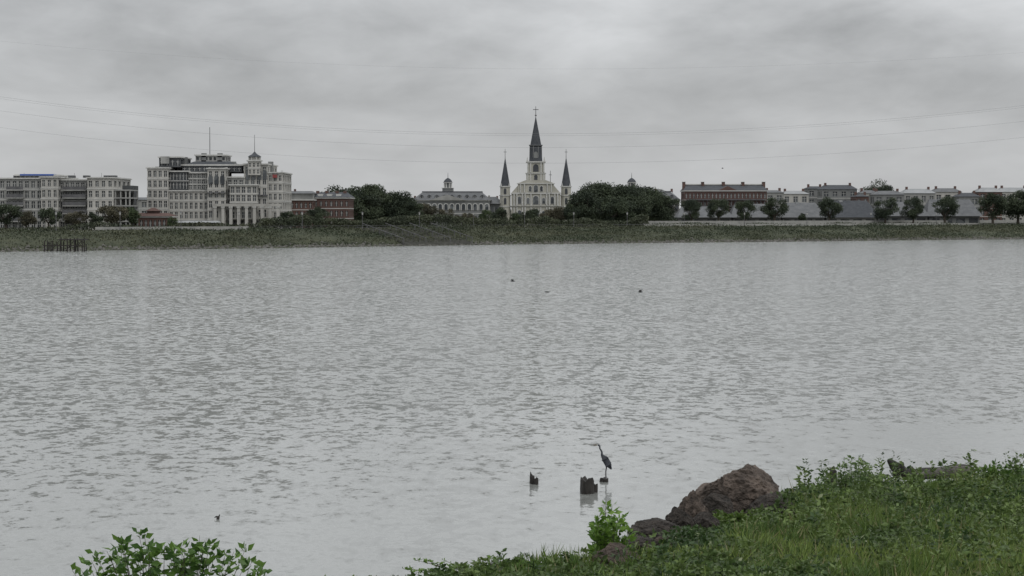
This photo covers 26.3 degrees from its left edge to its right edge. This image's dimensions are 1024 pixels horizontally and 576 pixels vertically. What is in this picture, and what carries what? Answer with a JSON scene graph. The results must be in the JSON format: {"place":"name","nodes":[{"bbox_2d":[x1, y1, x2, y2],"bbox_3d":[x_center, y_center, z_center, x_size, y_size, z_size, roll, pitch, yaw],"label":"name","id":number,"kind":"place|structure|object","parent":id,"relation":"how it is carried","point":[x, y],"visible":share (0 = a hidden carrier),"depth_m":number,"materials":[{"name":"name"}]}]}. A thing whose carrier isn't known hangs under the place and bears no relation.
{"place":"outdoors","nodes":[
{"label":"outdoors","id":0,"kind":"place"},
{"bbox_2d":[159,158,243,189],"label":"brewery building walls","id":1,"kind":"structure","parent":0,"point":[189,161],"depth_m":649.47,"materials":[{"name":"concrete"}]},
{"bbox_2d":[188,156,243,223],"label":"brewery building walls","id":2,"kind":"structure","parent":0,"point":[227,158],"depth_m":648.33,"materials":[{"name":"concrete"}]},
{"bbox_2d":[147,161,291,228],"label":"brewery building walls","id":3,"kind":"structure","parent":0,"point":[285,179],"depth_m":646.68,"materials":[{"name":"concrete"}]},
{"bbox_2d":[148,157,281,227],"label":"brewery building windows","id":4,"kind":"structure","parent":3,"relation":"in","point":[222,185],"depth_m":647.17,"materials":[{"name":"glass"}]},
{"bbox_2d":[208,170,266,183],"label":"arches","id":5,"kind":"structure","parent":4,"relation":"attached to","point":[216,179],"depth_m":644.21,"materials":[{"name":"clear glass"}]},
{"bbox_2d":[148,159,281,223],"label":"brewery building frames","id":6,"kind":"structure","parent":3,"relation":"attached to","point":[194,168],"depth_m":647.50,"materials":[{"name":"white"}]},
{"bbox_2d":[146,154,292,219],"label":"brewery building trim","id":7,"kind":"structure","parent":3,"relation":"attached to","point":[243,164],"depth_m":647.33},
{"bbox_2d":[177,153,272,171],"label":"brewery building rooftop units","id":8,"kind":"object","parent":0,"point":[185,160],"visible":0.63,"depth_m":656.11},
{"bbox_2d":[416,201,489,225],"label":"cabildo building walls","id":9,"kind":"structure","parent":0,"point":[460,203],"depth_m":861.37,"materials":[{"name":"paint"}]},
{"bbox_2d":[415,192,490,199],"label":"mansard roof","id":10,"kind":"structure","parent":9,"relation":"on","point":[455,194],"depth_m":863.25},
{"bbox_2d":[427,204,488,209],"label":"arch glass","id":11,"kind":"object","parent":9,"relation":"in","point":[463,206],"visible":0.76,"depth_m":861.12,"materials":[{"name":"glass"}]},
{"bbox_2d":[0,239,1023,575],"bbox_3d":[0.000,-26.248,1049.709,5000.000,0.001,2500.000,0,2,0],"label":"river water","id":12,"kind":"structure","parent":0,"point":[348,411],"depth_m":112.36,"materials":[{"name":"grey liquid"}]},
{"bbox_2d":[43,237,88,251],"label":"timber pier","id":13,"kind":"structure","parent":12,"relation":"in","point":[50,247],"depth_m":527.20,"materials":[{"name":"brown wood"}]},
{"bbox_2d":[580,476,593,493],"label":"wooden piling","id":14,"kind":"object","parent":12,"relation":"in","point":[586,486],"visible":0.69,"depth_m":69.04,"materials":[{"name":"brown wood"}]},
{"bbox_2d":[0,226,1023,251],"bbox_3d":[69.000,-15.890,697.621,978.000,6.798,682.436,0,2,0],"label":"river bank","id":15,"kind":"structure","parent":0,"point":[15,241],"depth_m":620.79,"materials":[{"name":"green plant"}]},
{"bbox_2d":[362,223,472,245],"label":"river steps","id":16,"kind":"structure","parent":15,"relation":"on","point":[438,241],"depth_m":633.08,"materials":[{"name":"concrete"}]},
{"bbox_2d":[0,221,1023,249],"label":"bank shrubs","id":17,"kind":"object","parent":15,"relation":"on","point":[506,227],"visible":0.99,"depth_m":671.46,"materials":[{"name":"green plant"}]},
{"bbox_2d":[0,234,1023,251],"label":"riprap","id":18,"kind":"object","parent":15,"relation":"on","point":[363,244],"visible":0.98,"depth_m":649.23,"materials":[{"name":"stone"}]},
{"bbox_2d":[0,0,1023,208],"label":"sky","id":19,"kind":"structure","parent":0,"point":[578,63],"materials":[{"name":"grey"}]},
{"bbox_2d":[5,111,1021,147],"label":"power line","id":20,"kind":"object","parent":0,"point":[523,147],"visible":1,"depth_m":479.69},
{"bbox_2d":[480,464,1023,575],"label":"grassy bank","id":21,"kind":"structure","parent":0,"point":[762,558],"depth_m":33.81,"materials":[{"name":"plant"}]},
{"bbox_2d":[70,527,272,575],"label":"leafy shrub","id":22,"kind":"object","parent":21,"relation":"on","point":[192,561],"visible":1,"depth_m":20.01,"materials":[{"name":"green plant"}]},
{"bbox_2d":[402,555,579,572],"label":"weeds","id":23,"kind":"object","parent":21,"relation":"on","point":[432,563],"visible":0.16,"depth_m":30.74,"materials":[{"name":"green plant"}]},
{"bbox_2d":[586,500,637,553],"bbox_3d":[1.441,3.543,31.664,0.772,0.936,0.897,0,2,0],"label":"leafy shrub","id":24,"kind":"object","parent":21,"relation":"on","point":[603,536],"visible":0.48,"depth_m":31.51,"materials":[{"name":"green plant"}]},
{"bbox_2d":[592,542,639,567],"bbox_3d":[1.518,3.921,31.168,0.757,0.610,0.799,1,2,32],"label":"boulder","id":25,"kind":"object","parent":21,"relation":"on","point":[609,549],"visible":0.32,"depth_m":31.00,"materials":[{"name":"stone"}]},
{"bbox_2d":[626,535,659,549],"bbox_3d":[2.022,4.019,33.964,0.558,0.322,0.626,0,2,0],"label":"boulder","id":26,"kind":"object","parent":21,"relation":"on","point":[641,540],"visible":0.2,"depth_m":33.83,"materials":[{"name":"stone"}]},
{"bbox_2d":[627,517,685,538],"bbox_3d":[2.438,4.052,36.578,1.038,0.407,0.882,0,2,0],"label":"boulder","id":27,"kind":"object","parent":21,"relation":"on","point":[646,526],"visible":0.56,"depth_m":36.42,"materials":[{"name":"stone"}]},
{"bbox_2d":[324,461,1023,575],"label":"vine groundcover","id":28,"kind":"object","parent":21,"relation":"on","point":[694,533],"visible":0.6,"depth_m":33.48,"materials":[{"name":"green plant"}]},
{"bbox_2d":[665,506,693,527],"bbox_3d":[2.891,4.033,37.805,0.500,0.536,0.472,0,2,0],"label":"boulder","id":29,"kind":"object","parent":21,"relation":"on","point":[678,516],"visible":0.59,"depth_m":37.66,"materials":[{"name":"stone"}]},
{"bbox_2d":[678,490,707,517],"bbox_3d":[3.189,4.016,38.756,0.584,0.890,0.456,0,2,0],"label":"boulder","id":30,"kind":"object","parent":21,"relation":"on","point":[692,504],"visible":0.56,"depth_m":38.66,"materials":[{"name":"stone"}]},
{"bbox_2d":[693,511,719,528],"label":"boulder","id":31,"kind":"object","parent":21,"relation":"on","point":[706,519],"visible":0.51,"depth_m":37.87,"materials":[{"name":"stone"}]},
{"bbox_2d":[702,493,733,515],"bbox_3d":[3.736,4.109,40.153,0.686,0.738,0.737,0,2,0],"label":"boulder","id":32,"kind":"object","parent":21,"relation":"on","point":[714,501],"visible":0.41,"depth_m":39.97,"materials":[{"name":"stone"}]},
{"bbox_2d":[431,449,1023,575],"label":"leafy weeds","id":33,"kind":"object","parent":21,"relation":"on","point":[745,544],"visible":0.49,"depth_m":34.33,"materials":[{"name":"green plant"}]},
{"bbox_2d":[695,463,778,518],"bbox_3d":[4.213,4.046,41.200,1.678,1.547,1.560,7,2,0],"label":"boulder","id":34,"kind":"object","parent":21,"relation":"on","point":[745,486],"visible":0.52,"depth_m":40.73,"materials":[{"name":"stone"}]},
{"bbox_2d":[712,509,784,525],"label":"weeds","id":35,"kind":"object","parent":21,"relation":"on","point":[725,517],"visible":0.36,"depth_m":38.71,"materials":[{"name":"green plant"}]},
{"bbox_2d":[745,491,795,521],"bbox_3d":[4.771,4.112,40.167,1.024,0.767,0.948,0,2,0],"label":"boulder","id":36,"kind":"object","parent":21,"relation":"on","point":[767,498],"visible":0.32,"depth_m":39.99,"materials":[{"name":"stone"}]},
{"bbox_2d":[814,455,882,491],"bbox_3d":[7.364,4.154,47.645,1.515,1.097,0.882,0,2,0],"label":"shrub","id":37,"kind":"object","parent":21,"relation":"on","point":[844,480],"visible":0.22,"depth_m":47.50,"materials":[{"name":"green plant"}]},
{"bbox_2d":[887,460,974,478],"bbox_3d":[9.411,4.059,49.203,1.987,0.465,0.382,0,2,0],"label":"driftwood log","id":38,"kind":"object","parent":21,"relation":"on","point":[903,467],"visible":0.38,"depth_m":49.08,"materials":[{"name":"brown wood"}]},
{"bbox_2d":[917,466,971,478],"bbox_3d":[9.659,4.122,48.965,1.249,0.305,0.288,0,2,0],"label":"driftwood log","id":39,"kind":"object","parent":21,"relation":"on","point":[954,469],"visible":0.37,"depth_m":48.85,"materials":[{"name":"wood"}]},
{"bbox_2d":[976,459,1023,482],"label":"leafy shrub","id":40,"kind":"object","parent":21,"relation":"on","point":[992,468],"visible":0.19,"depth_m":47.49,"materials":[{"name":"green plant"}]},
{"bbox_2d":[784,194,808,202],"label":"row house walls","id":41,"kind":"structure","parent":0,"point":[791,196],"depth_m":929.27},
{"bbox_2d":[824,192,853,200],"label":"row house windows","id":42,"kind":"structure","parent":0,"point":[834,193],"depth_m":939.53,"materials":[{"name":"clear glass"}]},
{"bbox_2d":[873,197,900,207],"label":"row house windows","id":43,"kind":"structure","parent":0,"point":[898,199],"depth_m":919.62,"materials":[{"name":"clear glass"}]},
{"bbox_2d":[903,193,935,205],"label":"row house walls","id":44,"kind":"structure","parent":0,"point":[920,195],"depth_m":939.20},
{"label":"ground","id":45,"kind":"structure","parent":0,"visible":0},
{"bbox_2d":[0,203,23,227],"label":"street tree","id":46,"kind":"object","parent":45,"relation":"on","point":[12,210],"visible":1,"depth_m":579.28,"materials":[{"name":"green plant"}]},
{"bbox_2d":[17,211,37,227],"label":"street tree","id":47,"kind":"object","parent":45,"relation":"on","point":[29,218],"visible":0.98,"depth_m":598.64,"materials":[{"name":"green plant"}]},
{"bbox_2d":[0,179,86,229],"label":"walls","id":48,"kind":"structure","parent":45,"relation":"on","point":[36,191],"depth_m":614.65,"materials":[{"name":"paint"}]},
{"bbox_2d":[1,176,127,227],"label":"windows","id":49,"kind":"structure","parent":48,"relation":"attached to","point":[43,184],"depth_m":614.80,"materials":[{"name":"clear glass"}]},
{"bbox_2d":[0,174,131,220],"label":"trim","id":50,"kind":"structure","parent":48,"relation":"attached to","point":[55,176],"depth_m":614.34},
{"bbox_2d":[6,190,137,221],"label":"balconies","id":51,"kind":"structure","parent":48,"relation":"attached to","point":[80,198],"depth_m":614.68,"materials":[{"name":"paint"}]},
{"bbox_2d":[38,207,61,226],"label":"street tree","id":52,"kind":"object","parent":45,"relation":"on","point":[50,214],"visible":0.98,"depth_m":583.99,"materials":[{"name":"green plant"}]},
{"bbox_2d":[1,180,111,227],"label":"frames","id":53,"kind":"structure","parent":45,"relation":"on","point":[55,203],"depth_m":614.65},
{"bbox_2d":[63,211,88,224],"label":"street tree","id":54,"kind":"object","parent":45,"relation":"on","point":[71,218],"visible":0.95,"depth_m":598.23,"materials":[{"name":"green plant"}]},
{"bbox_2d":[41,178,130,229],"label":"white apartment building walls","id":55,"kind":"structure","parent":45,"relation":"on","point":[107,180],"depth_m":613.43,"materials":[{"name":"beige paint"}]},
{"bbox_2d":[6,186,85,220],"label":"white apartment building balconies","id":56,"kind":"structure","parent":55,"relation":"attached to","point":[63,195],"depth_m":614.82,"materials":[{"name":"paint"}]},
{"bbox_2d":[96,205,129,224],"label":"street tree","id":57,"kind":"object","parent":45,"relation":"on","point":[110,211],"visible":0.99,"depth_m":598.65,"materials":[{"name":"green plant"}]},
{"bbox_2d":[115,190,137,226],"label":"columns","id":58,"kind":"structure","parent":45,"relation":"on","point":[122,195],"depth_m":614.97,"materials":[{"name":"paint"}]},
{"bbox_2d":[122,186,137,224],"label":"setback","id":59,"kind":"object","parent":45,"relation":"on","point":[130,188],"visible":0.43,"depth_m":628.03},
{"bbox_2d":[121,207,140,224],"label":"street tree","id":60,"kind":"object","parent":45,"relation":"on","point":[133,215],"visible":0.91,"depth_m":609.12,"materials":[{"name":"green plant"}]},
{"bbox_2d":[0,221,267,230],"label":"hedge row","id":61,"kind":"object","parent":45,"relation":"on","point":[75,227],"visible":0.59,"depth_m":589.57,"materials":[{"name":"green plant"}]},
{"bbox_2d":[132,208,177,226],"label":"brick pavilion","id":62,"kind":"structure","parent":45,"relation":"on","point":[151,217],"depth_m":627.92,"materials":[{"name":"red brick"}]},
{"bbox_2d":[95,226,248,230],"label":"wall","id":63,"kind":"structure","parent":45,"relation":"on","point":[195,228],"depth_m":599.95,"materials":[{"name":"concrete"}]},
{"bbox_2d":[212,204,280,227],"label":"colonnade","id":64,"kind":"object","parent":45,"relation":"on","point":[239,216],"visible":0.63,"depth_m":643.43,"materials":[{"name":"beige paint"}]},
{"bbox_2d":[291,189,316,227],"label":"brick warehouse","id":65,"kind":"structure","parent":45,"relation":"on","point":[303,201],"depth_m":689.86,"materials":[{"name":"red brick"}]},
{"bbox_2d":[306,206,330,226],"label":"street tree","id":66,"kind":"object","parent":45,"relation":"on","point":[318,212],"visible":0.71,"depth_m":659.00,"materials":[{"name":"green plant"}]},
{"bbox_2d":[314,191,354,227],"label":"brick townhouse","id":67,"kind":"structure","parent":45,"relation":"on","point":[336,204],"depth_m":699.64,"materials":[{"name":"red brick"}]},
{"bbox_2d":[350,193,369,224],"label":"oak tree","id":68,"kind":"object","parent":45,"relation":"on","point":[359,209],"visible":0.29,"depth_m":723.46,"materials":[{"name":"green plant"}]},
{"bbox_2d":[339,184,385,224],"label":"oak tree","id":69,"kind":"object","parent":45,"relation":"on","point":[368,196],"visible":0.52,"depth_m":730.93,"materials":[{"name":"green plant"}]},
{"bbox_2d":[372,184,396,226],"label":"oak tree","id":70,"kind":"object","parent":45,"relation":"on","point":[381,193],"visible":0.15,"depth_m":742.26,"materials":[{"name":"green plant"}]},
{"bbox_2d":[380,190,416,224],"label":"oak tree","id":71,"kind":"object","parent":45,"relation":"on","point":[397,206],"visible":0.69,"depth_m":737.51,"materials":[{"name":"green plant"}]},
{"bbox_2d":[403,197,423,222],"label":"oak tree","id":72,"kind":"object","parent":45,"relation":"on","point":[414,204],"visible":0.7,"depth_m":735.92,"materials":[{"name":"green plant"}]},
{"bbox_2d":[419,202,438,219],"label":"street tree","id":73,"kind":"object","parent":45,"relation":"on","point":[428,209],"visible":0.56,"depth_m":756.88,"materials":[{"name":"green plant"}]},
{"bbox_2d":[259,213,649,228],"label":"hedge row","id":74,"kind":"object","parent":45,"relation":"on","point":[334,222],"visible":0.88,"depth_m":675.88,"materials":[{"name":"green plant"}]},
{"bbox_2d":[261,224,647,228],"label":"promenade railing","id":75,"kind":"object","parent":45,"relation":"on","point":[348,227],"visible":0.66,"depth_m":652.34,"materials":[{"name":"metal"}]},
{"bbox_2d":[488,195,500,214],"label":"stucco annex","id":76,"kind":"object","parent":45,"relation":"on","point":[495,203],"visible":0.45,"depth_m":873.43,"materials":[{"name":"beige"}]},
{"bbox_2d":[490,207,509,220],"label":"street tree","id":77,"kind":"object","parent":45,"relation":"on","point":[501,212],"visible":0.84,"depth_m":759.54,"materials":[{"name":"green plant"}]},
{"bbox_2d":[520,208,539,220],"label":"street tree","id":78,"kind":"object","parent":45,"relation":"on","point":[531,213],"visible":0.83,"depth_m":748.29,"materials":[{"name":"green plant"}]},
{"bbox_2d":[499,108,571,224],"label":"cathedral","id":79,"kind":"structure","parent":45,"relation":"on","point":[535,189],"depth_m":871.38,"materials":[{"name":"paint"}]},
{"bbox_2d":[518,185,553,218],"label":"cathedral windows","id":80,"kind":"structure","parent":79,"relation":"in","point":[535,199],"depth_m":871.08,"materials":[{"name":"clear glass"}]},
{"bbox_2d":[552,206,566,221],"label":"street tree","id":81,"kind":"object","parent":45,"relation":"on","point":[557,212],"visible":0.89,"depth_m":757.90,"materials":[{"name":"green plant"}]},
{"bbox_2d":[562,204,580,219],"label":"street tree","id":82,"kind":"object","parent":45,"relation":"on","point":[568,214],"visible":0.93,"depth_m":756.92,"materials":[{"name":"green plant"}]},
{"bbox_2d":[563,188,599,219],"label":"oak tree","id":83,"kind":"object","parent":45,"relation":"on","point":[577,199],"visible":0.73,"depth_m":761.39,"materials":[{"name":"green plant"}]},
{"bbox_2d":[578,180,614,209],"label":"oak tree","id":84,"kind":"object","parent":45,"relation":"on","point":[597,188],"visible":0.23,"depth_m":769.81,"materials":[{"name":"green plant"}]},
{"bbox_2d":[592,194,636,225],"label":"oak tree","id":85,"kind":"object","parent":45,"relation":"on","point":[615,208],"visible":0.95,"depth_m":748.68,"materials":[{"name":"green plant"}]},
{"bbox_2d":[592,183,655,218],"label":"oak tree","id":86,"kind":"object","parent":45,"relation":"on","point":[633,192],"visible":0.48,"depth_m":765.16,"materials":[{"name":"green plant"}]},
{"bbox_2d":[641,186,671,220],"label":"oak tree","id":87,"kind":"object","parent":45,"relation":"on","point":[656,192],"visible":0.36,"depth_m":779.67,"materials":[{"name":"green plant"}]},
{"bbox_2d":[648,194,680,220],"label":"oak tree","id":88,"kind":"object","parent":45,"relation":"on","point":[670,201],"visible":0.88,"depth_m":777.22,"materials":[{"name":"green plant"}]},
{"bbox_2d":[679,198,702,220],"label":"street tree","id":89,"kind":"object","parent":45,"relation":"on","point":[692,205],"visible":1,"depth_m":809.96,"materials":[{"name":"green plant"}]},
{"bbox_2d":[674,206,733,220],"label":"market hall","id":90,"kind":"structure","parent":45,"relation":"on","point":[703,216],"depth_m":827.96,"materials":[{"name":"grey metal"}]},
{"bbox_2d":[705,198,729,220],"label":"street tree","id":91,"kind":"object","parent":45,"relation":"on","point":[714,205],"visible":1,"depth_m":813.66,"materials":[{"name":"green plant"}]},
{"bbox_2d":[680,182,767,210],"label":"brick apartment row","id":92,"kind":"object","parent":45,"relation":"on","point":[704,194],"visible":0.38,"depth_m":849.40,"materials":[{"name":"red brick"}]},
{"bbox_2d":[685,194,765,206],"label":"brick apartment row windows","id":93,"kind":"structure","parent":92,"relation":"in","point":[685,194],"depth_m":849.66,"materials":[{"name":"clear glass"}]},
{"bbox_2d":[734,200,757,220],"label":"street tree","id":94,"kind":"object","parent":45,"relation":"on","point":[749,205],"visible":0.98,"depth_m":812.54,"materials":[{"name":"green plant"}]},
{"bbox_2d":[729,204,782,220],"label":"market hall","id":95,"kind":"structure","parent":45,"relation":"on","point":[759,215],"depth_m":831.96,"materials":[{"name":"grey metal"}]},
{"bbox_2d":[758,197,788,220],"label":"street tree","id":96,"kind":"object","parent":45,"relation":"on","point":[783,208],"visible":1,"depth_m":816.64,"materials":[{"name":"green plant"}]},
{"bbox_2d":[781,202,823,220],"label":"market hall","id":97,"kind":"structure","parent":45,"relation":"on","point":[812,210],"depth_m":839.17,"materials":[{"name":"grey metal"}]},
{"bbox_2d":[817,197,842,220],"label":"street tree","id":98,"kind":"object","parent":45,"relation":"on","point":[829,203],"visible":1,"depth_m":819.87,"materials":[{"name":"green plant"}]},
{"bbox_2d":[644,223,1020,226],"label":"wall","id":99,"kind":"structure","parent":45,"relation":"on","point":[845,224],"depth_m":784.09,"materials":[{"name":"concrete"}]},
{"bbox_2d":[645,220,1023,223],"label":"wall","id":100,"kind":"structure","parent":45,"relation":"on","point":[852,221],"depth_m":807.88,"materials":[{"name":"concrete"}]},
{"bbox_2d":[817,189,856,209],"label":"row house walls","id":101,"kind":"structure","parent":45,"relation":"on","point":[820,193],"depth_m":939.21,"materials":[{"name":"paint"}]},
{"bbox_2d":[817,185,856,189],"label":"row house roof","id":102,"kind":"structure","parent":101,"relation":"on","point":[837,187],"depth_m":941.35,"materials":[{"name":"stone"}]},
{"bbox_2d":[824,200,875,220],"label":"market hall","id":103,"kind":"structure","parent":45,"relation":"on","point":[857,210],"depth_m":841.34,"materials":[{"name":"grey metal"}]},
{"bbox_2d":[864,179,893,190],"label":"oak tree","id":104,"kind":"object","parent":45,"relation":"on","point":[884,187],"visible":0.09,"depth_m":1006.92,"materials":[{"name":"green plant"}]},
{"bbox_2d":[873,197,899,222],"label":"street tree","id":105,"kind":"object","parent":45,"relation":"on","point":[890,209],"visible":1,"depth_m":824.27,"materials":[{"name":"green plant"}]},
{"bbox_2d":[870,195,903,207],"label":"row house walls","id":106,"kind":"structure","parent":45,"relation":"on","point":[873,198],"depth_m":919.29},
{"bbox_2d":[873,202,929,219],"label":"market hall","id":107,"kind":"structure","parent":45,"relation":"on","point":[922,216],"depth_m":845.92,"materials":[{"name":"grey"}]},
{"bbox_2d":[899,196,924,222],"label":"street tree","id":108,"kind":"object","parent":45,"relation":"on","point":[915,211],"visible":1,"depth_m":825.89,"materials":[{"name":"green plant"}]},
{"bbox_2d":[931,195,959,221],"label":"street tree","id":109,"kind":"object","parent":45,"relation":"on","point":[949,201],"visible":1,"depth_m":827.89,"materials":[{"name":"green plant"}]},
{"bbox_2d":[924,199,982,222],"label":"market hall","id":110,"kind":"structure","parent":45,"relation":"on","point":[968,212],"depth_m":851.97,"materials":[{"name":"grey metal"}]},
{"bbox_2d":[976,193,1009,223],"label":"street tree","id":111,"kind":"object","parent":45,"relation":"on","point":[998,203],"visible":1,"depth_m":832.60,"materials":[{"name":"green plant"}]},
{"bbox_2d":[1001,190,1023,224],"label":"street tree","id":112,"kind":"object","parent":45,"relation":"on","point":[1015,209],"visible":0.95,"depth_m":835.95,"materials":[{"name":"green plant"}]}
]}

